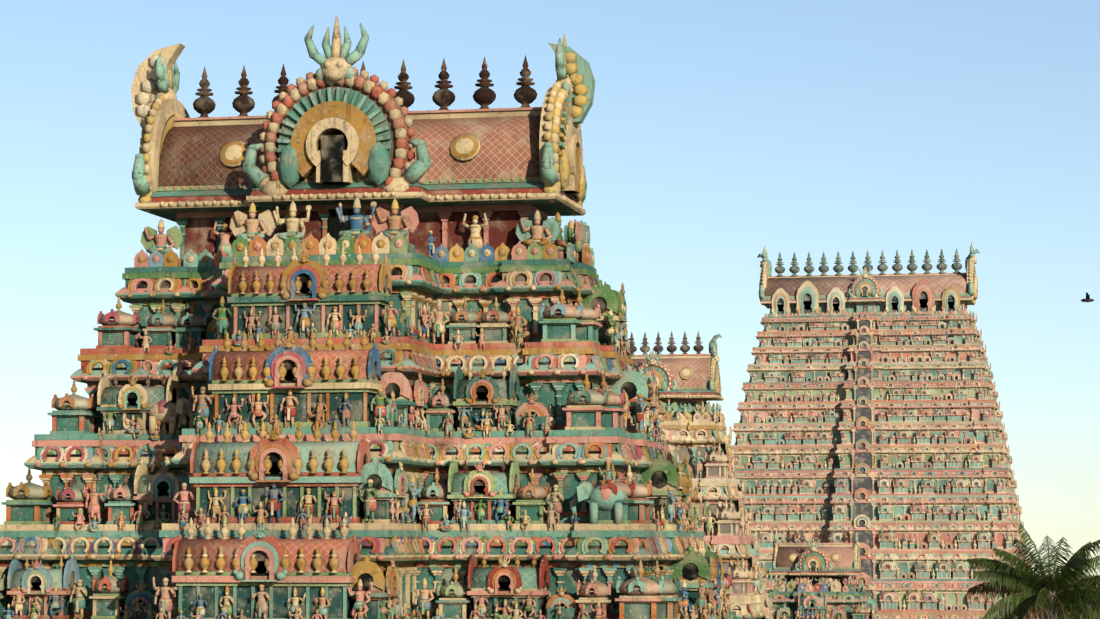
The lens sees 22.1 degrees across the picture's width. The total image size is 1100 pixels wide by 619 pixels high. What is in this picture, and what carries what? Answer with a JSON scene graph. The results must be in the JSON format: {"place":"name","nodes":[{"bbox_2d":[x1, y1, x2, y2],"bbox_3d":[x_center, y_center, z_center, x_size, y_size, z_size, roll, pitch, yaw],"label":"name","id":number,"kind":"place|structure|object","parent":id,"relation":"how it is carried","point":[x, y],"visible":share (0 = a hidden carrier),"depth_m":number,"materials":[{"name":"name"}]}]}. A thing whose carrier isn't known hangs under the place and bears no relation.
{"place":"outdoors","nodes":[
{"label":"outdoors","id":0,"kind":"place"},
{"bbox_2d":[0,0,1099,574],"label":"sky","id":1,"kind":"structure","parent":0,"point":[715,134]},
{"bbox_2d":[1038,575,1099,618],"bbox_3d":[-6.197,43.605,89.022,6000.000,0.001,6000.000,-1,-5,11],"label":"ground","id":2,"kind":"structure","parent":0,"point":[1060,608],"depth_m":1460.18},
{"bbox_2d":[0,16,737,618],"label":"temple tower","id":3,"kind":"structure","parent":2,"relation":"on","point":[374,332],"depth_m":87.50,"materials":[{"name":"paint"}]},
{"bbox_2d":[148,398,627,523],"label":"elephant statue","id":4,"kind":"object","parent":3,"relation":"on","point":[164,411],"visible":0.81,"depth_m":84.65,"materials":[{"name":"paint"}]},
{"bbox_2d":[628,331,772,618],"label":"temple tower","id":5,"kind":"structure","parent":2,"relation":"on","point":[693,425],"depth_m":197.65,"materials":[{"name":"paint"}]},
{"bbox_2d":[767,528,877,618],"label":"temple tower","id":6,"kind":"structure","parent":2,"relation":"on","point":[818,580],"depth_m":211.01,"materials":[{"name":"paint"}]},
{"bbox_2d":[730,242,1037,618],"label":"temple tower","id":7,"kind":"structure","parent":2,"relation":"on","point":[869,410],"depth_m":397.59,"materials":[{"name":"paint"}]},
{"bbox_2d":[966,524,1099,618],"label":"palm","id":8,"kind":"object","parent":2,"relation":"on","point":[1074,597],"depth_m":144.34,"materials":[{"name":"green plant"}]},
{"bbox_2d":[1080,293,1093,301],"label":"birds","id":9,"kind":"object","parent":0,"point":[1087,299],"visible":1,"depth_m":197.07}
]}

